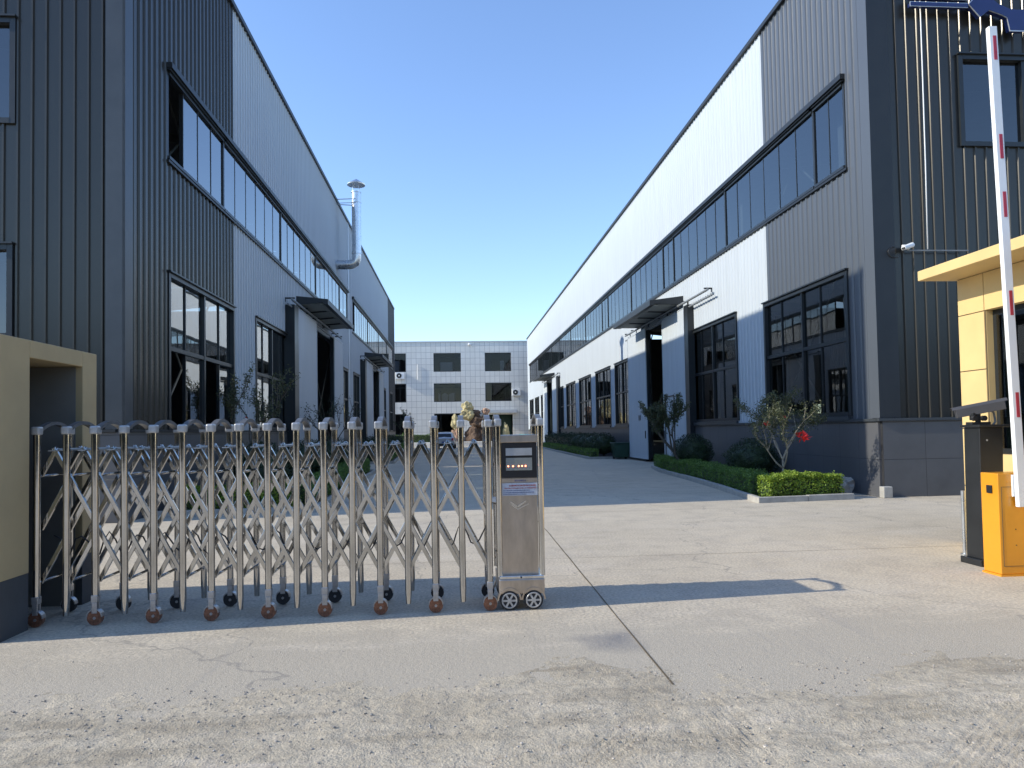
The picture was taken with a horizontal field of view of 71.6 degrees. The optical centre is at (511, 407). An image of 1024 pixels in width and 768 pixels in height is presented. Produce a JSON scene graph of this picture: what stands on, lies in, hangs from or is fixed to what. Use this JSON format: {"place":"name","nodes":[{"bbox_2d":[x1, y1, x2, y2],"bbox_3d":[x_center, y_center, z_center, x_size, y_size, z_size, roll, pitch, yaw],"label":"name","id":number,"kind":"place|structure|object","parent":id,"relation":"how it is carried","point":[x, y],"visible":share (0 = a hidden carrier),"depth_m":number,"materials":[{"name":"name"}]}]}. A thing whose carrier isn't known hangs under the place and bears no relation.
{"place":"outdoors","nodes":[
{"label":"outdoors","id":0,"kind":"place"},
{"bbox_2d":[234,0,777,341],"label":"sky","id":1,"kind":"structure","parent":0,"point":[493,145],"materials":[{"name":"blue"}]},
{"bbox_2d":[0,446,1023,767],"bbox_3d":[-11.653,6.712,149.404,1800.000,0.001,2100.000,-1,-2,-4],"label":"ground","id":2,"kind":"structure","parent":0,"point":[774,614],"depth_m":6.10,"materials":[{"name":"concrete"}]},
{"bbox_2d":[0,334,96,642],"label":"gate housing","id":3,"kind":"object","parent":2,"relation":"on","point":[41,383],"visible":0.81,"depth_m":6.56,"materials":[{"name":"paint"}]},
{"bbox_2d":[0,0,395,522],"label":"factory hall","id":4,"kind":"structure","parent":2,"relation":"on","point":[175,235],"depth_m":15.65,"materials":[{"name":"metal"}]},
{"bbox_2d":[0,241,14,336],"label":"window","id":5,"kind":"structure","parent":4,"relation":"in","point":[6,247],"depth_m":12.94,"materials":[{"name":"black glass"}]},
{"bbox_2d":[0,13,16,123],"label":"window","id":6,"kind":"structure","parent":4,"relation":"in","point":[8,22],"depth_m":13.09,"materials":[{"name":"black glass"}]},
{"bbox_2d":[167,68,226,209],"bbox_3d":[-7.541,-6.246,17.035,0.195,1.935,3.750,-1,-2,-4],"label":"clerestory window","id":7,"kind":"structure","parent":4,"relation":"in","point":[200,140],"depth_m":17.02,"materials":[{"name":"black glass"}]},
{"bbox_2d":[167,270,236,429],"bbox_3d":[-7.482,-1.156,17.260,0.195,3.395,4.480,-1,-2,-4],"label":"window","id":8,"kind":"structure","parent":4,"relation":"in","point":[203,321],"depth_m":16.97,"materials":[{"name":"black glass"}]},
{"bbox_2d":[222,139,282,264],"bbox_3d":[-7.903,-6.078,21.883,0.195,1.935,6.220,-1,-2,-4],"label":"clerestory window","id":9,"kind":"structure","parent":4,"relation":"in","point":[247,201],"depth_m":21.29,"materials":[{"name":"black glass"}]},
{"bbox_2d":[255,315,287,429],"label":"window","id":10,"kind":"structure","parent":4,"relation":"in","point":[269,339],"depth_m":23.30,"materials":[{"name":"black glass"}]},
{"bbox_2d":[280,211,316,296],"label":"clerestory window","id":11,"kind":"structure","parent":4,"relation":"in","point":[298,256],"depth_m":27.46,"materials":[{"name":"blue glass"}]},
{"bbox_2d":[299,309,317,444],"bbox_3d":[-8.072,-0.569,27.655,0.280,6.052,3.402,-1,-2,-4],"label":"sliding door","id":12,"kind":"structure","parent":4,"relation":"in","point":[308,382],"depth_m":27.64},
{"bbox_2d":[315,253,340,309],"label":"clerestory window","id":13,"kind":"structure","parent":4,"relation":"in","point":[327,284],"depth_m":33.38,"materials":[{"name":"blue glass"}]},
{"bbox_2d":[330,337,343,442],"bbox_3d":[-8.661,-0.312,35.077,0.220,6.052,2.502,-1,-2,-4],"label":"sliding door","id":14,"kind":"structure","parent":4,"relation":"in","point":[336,348],"depth_m":34.64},
{"bbox_2d":[339,284,347,318],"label":"clerestory window","id":15,"kind":"structure","parent":4,"relation":"in","point":[343,293],"depth_m":38.42,"materials":[{"name":"blue glass"}]},
{"bbox_2d":[343,366,348,430],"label":"window","id":16,"kind":"structure","parent":4,"relation":"in","point":[345,371],"depth_m":39.06,"materials":[{"name":"black glass"}]},
{"bbox_2d":[335,179,364,269],"bbox_3d":[-8.281,-9.402,36.411,1.540,4.707,0.940,-1,-2,-4],"label":"exhaust flue","id":17,"kind":"object","parent":4,"relation":"attached to","point":[355,261],"visible":1,"depth_m":36.23,"materials":[{"name":"metal"}]},
{"bbox_2d":[353,372,359,430],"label":"window","id":18,"kind":"structure","parent":4,"relation":"in","point":[356,377],"depth_m":43.21,"materials":[{"name":"black glass"}]},
{"bbox_2d":[352,299,368,345],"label":"clerestory window","id":19,"kind":"structure","parent":4,"relation":"in","point":[360,319],"depth_m":44.83,"materials":[{"name":"blue glass"}]},
{"bbox_2d":[367,361,373,439],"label":"sliding door","id":20,"kind":"structure","parent":4,"relation":"in","point":[370,399],"depth_m":46.86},
{"bbox_2d":[367,319,378,352],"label":"clerestory window","id":21,"kind":"structure","parent":4,"relation":"in","point":[372,332],"depth_m":51.46,"materials":[{"name":"blue glass"}]},
{"bbox_2d":[376,371,383,418],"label":"sliding door","id":22,"kind":"structure","parent":4,"relation":"in","point":[379,376],"depth_m":53.56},
{"bbox_2d":[378,332,386,356],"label":"clerestory window","id":23,"kind":"structure","parent":4,"relation":"in","point":[382,342],"depth_m":57.54,"materials":[{"name":"blue glass"}]},
{"bbox_2d":[386,342,393,368],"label":"clerestory window","id":24,"kind":"structure","parent":4,"relation":"in","point":[389,350],"depth_m":64.08,"materials":[{"name":"clear glass"}]},
{"bbox_2d":[390,391,392,430],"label":"window","id":25,"kind":"structure","parent":4,"relation":"in","point":[391,394],"depth_m":65.26,"materials":[{"name":"black glass"}]},
{"bbox_2d":[161,471,370,510],"bbox_3d":[-6.053,2.292,20.951,3.150,0.001,14.350,-1,-2,-4],"label":"planting bed","id":26,"kind":"object","parent":2,"relation":"on","point":[318,500],"visible":0.12,"depth_m":17.25,"materials":[{"name":"plant"}]},
{"bbox_2d":[186,478,292,509],"bbox_3d":[-5.519,1.787,14.357,2.341,0.731,0.590,-1,-2,-7],"label":"hedge row","id":27,"kind":"object","parent":26,"relation":"on","point":[274,494],"visible":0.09,"depth_m":14.19,"materials":[{"name":"green plant"}]},
{"bbox_2d":[221,440,292,482],"bbox_3d":[-6.011,1.471,17.053,1.718,1.404,1.785,-1,-2,-4],"label":"round shrub","id":28,"kind":"object","parent":26,"relation":"on","point":[261,469],"visible":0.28,"depth_m":16.67,"materials":[{"name":"green plant"}]},
{"bbox_2d":[214,361,300,448],"bbox_3d":[-6.524,0.506,18.165,2.022,3.432,2.542,0,-2,-24],"label":"young tree","id":29,"kind":"object","parent":26,"relation":"on","point":[233,398],"visible":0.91,"depth_m":18.17,"materials":[{"name":"green plant"}]},
{"bbox_2d":[287,439,329,473],"bbox_3d":[-6.277,1.615,21.503,1.715,1.421,1.737,-1,-2,-4],"label":"round shrub","id":30,"kind":"object","parent":26,"relation":"on","point":[315,466],"visible":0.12,"depth_m":21.09,"materials":[{"name":"green plant"}]},
{"bbox_2d":[300,394,361,440],"bbox_3d":[-6.979,0.970,26.801,1.917,3.096,2.456,-2,-2,36],"label":"young tree","id":31,"kind":"object","parent":26,"relation":"on","point":[330,414],"visible":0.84,"depth_m":27.04,"materials":[{"name":"green plant"}]},
{"bbox_2d":[315,434,348,462],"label":"round shrub","id":32,"kind":"object","parent":26,"relation":"on","point":[329,448],"visible":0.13,"depth_m":25.66,"materials":[{"name":"green plant"}]},
{"bbox_2d":[300,458,370,504],"bbox_3d":[-5.143,2.022,21.309,0.669,0.711,12.735,-1,-2,-6],"label":"hedge row","id":33,"kind":"object","parent":26,"relation":"on","point":[343,469],"visible":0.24,"depth_m":19.27,"materials":[{"name":"green plant"}]},
{"bbox_2d":[158,469,375,517],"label":"kerb","id":34,"kind":"structure","parent":2,"relation":"on","point":[368,475],"depth_m":14.02,"materials":[{"name":"concrete"}]},
{"bbox_2d":[28,414,545,627],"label":"retractable gate","id":35,"kind":"structure","parent":2,"relation":"on","point":[518,505],"depth_m":6.13,"materials":[{"name":"silver metal"}]},
{"bbox_2d":[393,407,415,431],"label":"young tree","id":36,"kind":"object","parent":2,"relation":"on","point":[403,414],"visible":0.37,"depth_m":66.03,"materials":[{"name":"green plant"}]},
{"bbox_2d":[396,433,429,442],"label":"hedge row","id":37,"kind":"object","parent":2,"relation":"on","point":[424,437],"visible":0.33,"depth_m":87.30,"materials":[{"name":"green plant"}]},
{"bbox_2d":[438,432,455,448],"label":"parked car","id":38,"kind":"object","parent":2,"relation":"on","point":[444,436],"visible":0.52,"depth_m":64.69,"materials":[{"name":"silver metal"}]},
{"bbox_2d":[395,341,528,441],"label":"office block","id":39,"kind":"structure","parent":2,"relation":"on","point":[453,376],"depth_m":92.99,"materials":[{"name":"tile"}]},
{"bbox_2d":[395,353,405,371],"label":"window","id":40,"kind":"structure","parent":39,"relation":"in","point":[400,359],"depth_m":92.55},
{"bbox_2d":[395,384,405,402],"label":"window","id":41,"kind":"structure","parent":39,"relation":"in","point":[400,389],"depth_m":92.42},
{"bbox_2d":[395,414,406,434],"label":"window","id":42,"kind":"structure","parent":39,"relation":"in","point":[398,417],"depth_m":92.28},
{"bbox_2d":[433,353,460,371],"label":"window","id":43,"kind":"structure","parent":39,"relation":"in","point":[443,362],"depth_m":93.03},
{"bbox_2d":[434,383,460,401],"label":"window","id":44,"kind":"structure","parent":39,"relation":"in","point":[443,392],"depth_m":92.92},
{"bbox_2d":[434,413,460,432],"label":"window","id":45,"kind":"structure","parent":39,"relation":"in","point":[444,420],"depth_m":92.76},
{"bbox_2d":[485,353,510,370],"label":"window","id":46,"kind":"structure","parent":39,"relation":"in","point":[493,361],"depth_m":93.55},
{"bbox_2d":[485,383,511,400],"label":"window","id":47,"kind":"structure","parent":39,"relation":"in","point":[493,391],"depth_m":93.44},
{"bbox_2d":[451,401,491,441],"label":"rockery","id":48,"kind":"object","parent":2,"relation":"on","point":[471,415],"visible":0.66,"depth_m":78.45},
{"bbox_2d":[32,551,973,759],"bbox_3d":[0.297,1.712,5.382,9.382,0.033,6.200,-1,-2,-4],"label":"yard grit","id":49,"kind":"object","parent":2,"relation":"on","point":[524,636],"visible":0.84,"depth_m":4.96,"materials":[{"name":"stone"}]},
{"bbox_2d":[0,650,1023,767],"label":"dirt apron","id":50,"kind":"object","parent":2,"relation":"on","point":[608,694],"visible":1,"depth_m":3.70,"materials":[{"name":"concrete"}]},
{"bbox_2d":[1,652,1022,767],"bbox_3d":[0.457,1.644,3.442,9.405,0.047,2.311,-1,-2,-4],"label":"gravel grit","id":51,"kind":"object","parent":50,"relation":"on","point":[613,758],"visible":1,"depth_m":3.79,"materials":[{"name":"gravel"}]},
{"bbox_2d":[114,681,1009,767],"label":"gravel pebbles","id":52,"kind":"object","parent":50,"relation":"on","point":[764,746],"visible":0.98,"depth_m":3.69,"materials":[{"name":"stone"}]},
{"bbox_2d":[543,447,627,458],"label":"kerb","id":53,"kind":"structure","parent":2,"relation":"on","point":[577,455],"depth_m":39.17,"materials":[{"name":"concrete"}]},
{"bbox_2d":[598,453,612,456],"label":"planting bed","id":54,"kind":"object","parent":2,"relation":"on","point":[601,455],"visible":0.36,"depth_m":40.38,"materials":[{"name":"concrete"}]},
{"bbox_2d":[545,431,579,444],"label":"hedge row","id":55,"kind":"object","parent":54,"relation":"on","point":[559,438],"visible":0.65,"depth_m":54.37,"materials":[{"name":"green plant"}]},
{"bbox_2d":[543,442,598,456],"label":"hedge row","id":56,"kind":"object","parent":54,"relation":"on","point":[588,452],"visible":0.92,"depth_m":43.74,"materials":[{"name":"green plant"}]},
{"bbox_2d":[568,432,584,445],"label":"round shrub","id":57,"kind":"object","parent":54,"relation":"on","point":[572,440],"visible":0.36,"depth_m":45.76,"materials":[{"name":"green plant"}]},
{"bbox_2d":[573,432,591,446],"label":"round shrub","id":58,"kind":"object","parent":54,"relation":"on","point":[579,440],"visible":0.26,"depth_m":43.24,"materials":[{"name":"green plant"}]},
{"bbox_2d":[579,432,603,448],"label":"round shrub","id":59,"kind":"object","parent":54,"relation":"on","point":[587,442],"visible":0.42,"depth_m":40.75,"materials":[{"name":"green plant"}]},
{"bbox_2d":[591,432,616,456],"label":"round shrub","id":60,"kind":"object","parent":54,"relation":"on","point":[601,444],"visible":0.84,"depth_m":38.37,"materials":[{"name":"green plant"}]},
{"bbox_2d":[610,442,629,458],"bbox_3d":[5.619,2.240,36.754,0.920,0.857,0.940,-1,-2,-4],"label":"wheeled bin","id":61,"kind":"object","parent":2,"relation":"on","point":[620,449],"visible":0.98,"depth_m":36.37,"materials":[{"name":"green plastic"}]},
{"bbox_2d":[314,455,932,683],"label":"yard joint lines","id":62,"kind":"object","parent":2,"relation":"on","point":[668,678],"visible":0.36,"depth_m":6.86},
{"bbox_2d":[651,465,853,502],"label":"kerb","id":63,"kind":"structure","parent":2,"relation":"on","point":[777,499],"depth_m":14.76,"materials":[{"name":"concrete"}]},
{"bbox_2d":[526,0,1023,496],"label":"factory hall","id":64,"kind":"structure","parent":2,"relation":"on","point":[772,212],"depth_m":17.91,"materials":[{"name":"metal"}]},
{"bbox_2d":[529,399,533,428],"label":"window","id":65,"kind":"structure","parent":64,"relation":"in","point":[532,400],"depth_m":86.14,"materials":[{"name":"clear glass"}]},
{"bbox_2d":[529,360,535,381],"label":"clerestory window","id":66,"kind":"structure","parent":64,"relation":"in","point":[533,365],"depth_m":83.10,"materials":[{"name":"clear glass"}]},
{"bbox_2d":[535,396,538,428],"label":"window","id":67,"kind":"structure","parent":64,"relation":"in","point":[537,398],"depth_m":79.46,"materials":[{"name":"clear glass"}]},
{"bbox_2d":[536,354,543,376],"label":"clerestory window","id":68,"kind":"structure","parent":64,"relation":"in","point":[539,361],"depth_m":76.98,"materials":[{"name":"clear glass"}]},
{"bbox_2d":[543,382,549,441],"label":"sliding door","id":69,"kind":"structure","parent":64,"relation":"in","point":[546,428],"depth_m":69.98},
{"bbox_2d":[542,346,551,372],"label":"clerestory window","id":70,"kind":"structure","parent":64,"relation":"in","point":[547,354],"depth_m":70.25,"materials":[{"name":"clear glass"}]},
{"bbox_2d":[552,377,556,433],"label":"sliding door","id":71,"kind":"structure","parent":64,"relation":"in","point":[554,409],"depth_m":63.94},
{"bbox_2d":[551,339,559,366],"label":"clerestory window","id":72,"kind":"structure","parent":64,"relation":"in","point":[555,349],"depth_m":64.49,"materials":[{"name":"clear glass"}]},
{"bbox_2d":[559,386,563,427],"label":"window","id":73,"kind":"structure","parent":64,"relation":"in","point":[562,387],"depth_m":60.97,"materials":[{"name":"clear glass"}]},
{"bbox_2d":[558,329,570,360],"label":"clerestory window","id":74,"kind":"structure","parent":64,"relation":"in","point":[564,344],"depth_m":58.69,"materials":[{"name":"clear glass"}]},
{"bbox_2d":[566,381,575,426],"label":"window","id":75,"kind":"structure","parent":64,"relation":"in","point":[570,387],"depth_m":56.01,"materials":[{"name":"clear glass"}]},
{"bbox_2d":[569,316,585,353],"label":"clerestory window","id":76,"kind":"structure","parent":64,"relation":"in","point":[578,330],"depth_m":52.40,"materials":[{"name":"blue glass"}]},
{"bbox_2d":[578,374,591,426],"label":"window","id":77,"kind":"structure","parent":64,"relation":"in","point":[585,401],"depth_m":49.88,"materials":[{"name":"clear glass"}]},
{"bbox_2d":[584,301,602,343],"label":"clerestory window","id":78,"kind":"structure","parent":64,"relation":"in","point":[593,318],"depth_m":46.37,"materials":[{"name":"blue glass"}]},
{"bbox_2d":[594,366,611,425],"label":"window","id":79,"kind":"structure","parent":64,"relation":"in","point":[602,376],"depth_m":43.75,"materials":[{"name":"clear glass"}]},
{"bbox_2d":[600,295,608,332],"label":"clerestory window","id":80,"kind":"structure","parent":64,"relation":"in","point":[604,300],"depth_m":43.09,"materials":[{"name":"blue glass"}]},
{"bbox_2d":[606,274,631,328],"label":"clerestory window","id":81,"kind":"structure","parent":64,"relation":"in","point":[619,303],"depth_m":39.16,"materials":[{"name":"blue glass"}]},
{"bbox_2d":[613,358,628,424],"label":"window","id":82,"kind":"structure","parent":64,"relation":"in","point":[621,367],"depth_m":39.07,"materials":[{"name":"black glass"}]},
{"bbox_2d":[627,329,651,458],"bbox_3d":[6.203,-0.570,34.679,0.198,6.082,3.402,-1,-2,-4],"label":"sliding door","id":83,"kind":"structure","parent":64,"relation":"in","point":[638,343],"depth_m":34.31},
{"bbox_2d":[629,246,663,312],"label":"clerestory window","id":84,"kind":"structure","parent":64,"relation":"in","point":[647,279],"depth_m":33.43,"materials":[{"name":"blue glass"}]},
{"bbox_2d":[660,237,674,290],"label":"clerestory window","id":85,"kind":"structure","parent":64,"relation":"in","point":[668,250],"depth_m":30.13,"materials":[{"name":"blue glass"}]},
{"bbox_2d":[661,308,686,455],"bbox_3d":[6.655,-0.772,28.824,0.210,6.082,2.952,-1,-2,-4],"label":"sliding door","id":86,"kind":"structure","parent":64,"relation":"in","point":[672,326],"depth_m":28.74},
{"bbox_2d":[670,190,726,283],"bbox_3d":[6.921,-6.212,26.549,0.195,2.035,5.820,-1,-2,-4],"label":"clerestory window","id":87,"kind":"structure","parent":64,"relation":"in","point":[702,237],"depth_m":26.14,"materials":[{"name":"blue glass"}]},
{"bbox_2d":[692,311,739,421],"bbox_3d":[7.112,-1.262,25.048,0.195,3.515,4.500,-1,-2,-4],"label":"window","id":88,"kind":"structure","parent":64,"relation":"in","point":[716,341],"depth_m":24.75,"materials":[{"name":"black glass"}]},
{"bbox_2d":[721,107,816,248],"bbox_3d":[7.372,-6.412,20.770,0.195,2.035,6.020,-1,-2,-4],"label":"clerestory window","id":89,"kind":"structure","parent":64,"relation":"in","point":[782,173],"depth_m":20.18,"materials":[{"name":"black glass"}]},
{"bbox_2d":[761,268,852,418],"bbox_3d":[7.620,-1.436,18.560,0.195,3.415,4.520,-1,-2,-4],"label":"window","id":90,"kind":"structure","parent":64,"relation":"in","point":[807,341],"depth_m":18.16,"materials":[{"name":"black glass"}]},
{"bbox_2d":[808,80,846,187],"bbox_3d":[7.657,-6.538,17.133,0.195,2.035,1.520,-1,-2,-4],"label":"clerestory window","id":91,"kind":"structure","parent":64,"relation":"in","point":[829,111],"depth_m":17.09,"materials":[{"name":"blue glass"}]},
{"bbox_2d":[919,1,927,248],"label":"power cable","id":92,"kind":"object","parent":64,"relation":"attached to","point":[924,127],"visible":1,"depth_m":15.41,"materials":[{"name":"white paint"}]},
{"bbox_2d":[888,242,968,257],"bbox_3d":[8.992,-3.388,15.204,1.788,0.297,0.315,-1,-2,-4],"label":"security camera","id":93,"kind":"object","parent":64,"relation":"attached to","point":[907,247],"visible":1,"depth_m":15.26,"materials":[{"name":"paint"}]},
{"bbox_2d":[907,0,1023,33],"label":"sign","id":94,"kind":"object","parent":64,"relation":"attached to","point":[1013,20],"depth_m":15.46,"materials":[{"name":"blue metal"}]},
{"bbox_2d":[955,51,1023,147],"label":"window","id":95,"kind":"structure","parent":64,"relation":"in","point":[973,92],"depth_m":15.70,"materials":[{"name":"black glass"}]},
{"bbox_2d":[879,486,892,497],"bbox_3d":[7.906,1.790,14.993,0.200,0.240,0.170,-1,-2,-4],"label":"concrete block","id":96,"kind":"object","parent":2,"relation":"on","point":[886,491],"depth_m":14.91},
{"bbox_2d":[960,490,966,555],"bbox_3d":[5.286,1.354,8.295,0.097,0.760,0.097,-1,-2,-4],"label":"sensor post","id":97,"kind":"object","parent":2,"relation":"on","point":[963,518],"visible":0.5,"depth_m":8.28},
{"bbox_2d":[918,235,1023,492],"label":"guard booth","id":98,"kind":"object","parent":2,"relation":"on","point":[976,275],"visible":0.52,"depth_m":8.84,"materials":[{"name":"yellow"}]},
{"bbox_2d":[993,303,1023,453],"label":"window","id":99,"kind":"structure","parent":98,"relation":"in","point":[1001,378],"depth_m":8.69,"materials":[{"name":"black glass"}]},
{"bbox_2d":[950,397,1009,566],"bbox_3d":[5.187,0.809,7.839,0.521,1.822,0.361,-1,-2,-4],"label":"plate camera","id":100,"kind":"object","parent":2,"relation":"on","point":[983,443],"visible":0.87,"depth_m":7.77,"materials":[{"name":"black metal"}]},
{"bbox_2d":[981,26,1023,576],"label":"barrier gate","id":101,"kind":"structure","parent":2,"relation":"on","point":[1002,495],"depth_m":7.17,"materials":[{"name":"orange metal"}]},
{"label":"planting bed","id":102,"kind":"structure","parent":2,"relation":"on","visible":0},
{"bbox_2d":[362,434,402,461],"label":"hedge row","id":103,"kind":"object","parent":102,"relation":"on","point":[391,438],"visible":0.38,"depth_m":46.26,"materials":[{"name":"green plant"}]},
{"label":"planting bed","id":104,"kind":"structure","parent":0,"visible":0},
{"bbox_2d":[638,392,690,459],"bbox_3d":[5.018,0.832,23.558,1.789,2.745,1.261,-1,-2,-4],"label":"young tree","id":105,"kind":"object","parent":104,"relation":"on","point":[675,415],"visible":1,"depth_m":23.32,"materials":[{"name":"green plant"}]},
{"bbox_2d":[671,433,715,461],"bbox_3d":[6.191,1.532,24.335,1.538,1.340,1.543,-1,-2,-4],"label":"round shrub","id":106,"kind":"object","parent":104,"relation":"on","point":[692,447],"visible":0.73,"depth_m":23.91,"materials":[{"name":"green plant"}]},
{"bbox_2d":[653,453,770,494],"bbox_3d":[5.564,1.869,21.400,0.775,0.642,12.091,-1,-2,1],"label":"hedge row","id":107,"kind":"object","parent":104,"relation":"on","point":[742,479],"visible":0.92,"depth_m":18.75,"materials":[{"name":"green plant"}]},
{"bbox_2d":[721,437,781,473],"bbox_3d":[6.660,1.428,19.648,1.587,1.221,1.570,-1,-2,-4],"label":"round shrub","id":108,"kind":"object","parent":104,"relation":"on","point":[747,455],"visible":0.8,"depth_m":19.22,"materials":[{"name":"green plant"}]},
{"bbox_2d":[731,385,828,471],"bbox_3d":[5.962,0.712,15.656,2.093,2.422,1.808,-2,-2,16],"label":"young tree","id":109,"kind":"object","parent":104,"relation":"on","point":[767,422],"visible":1,"depth_m":15.67,"materials":[{"name":"green plant"}]},
{"bbox_2d":[757,469,844,496],"bbox_3d":[6.103,1.631,15.005,1.773,0.681,0.596,-1,-2,-11],"label":"hedge row","id":110,"kind":"object","parent":104,"relation":"on","point":[790,483],"visible":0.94,"depth_m":14.82,"materials":[{"name":"green plant"}]},
{"bbox_2d":[840,474,854,492],"bbox_3d":[7.393,1.823,16.058,0.759,0.605,0.443,-1,-2,-4],"label":"cement bag","id":111,"kind":"object","parent":104,"relation":"on","point":[848,485],"visible":0.27,"depth_m":15.95,"materials":[{"name":"concrete"}]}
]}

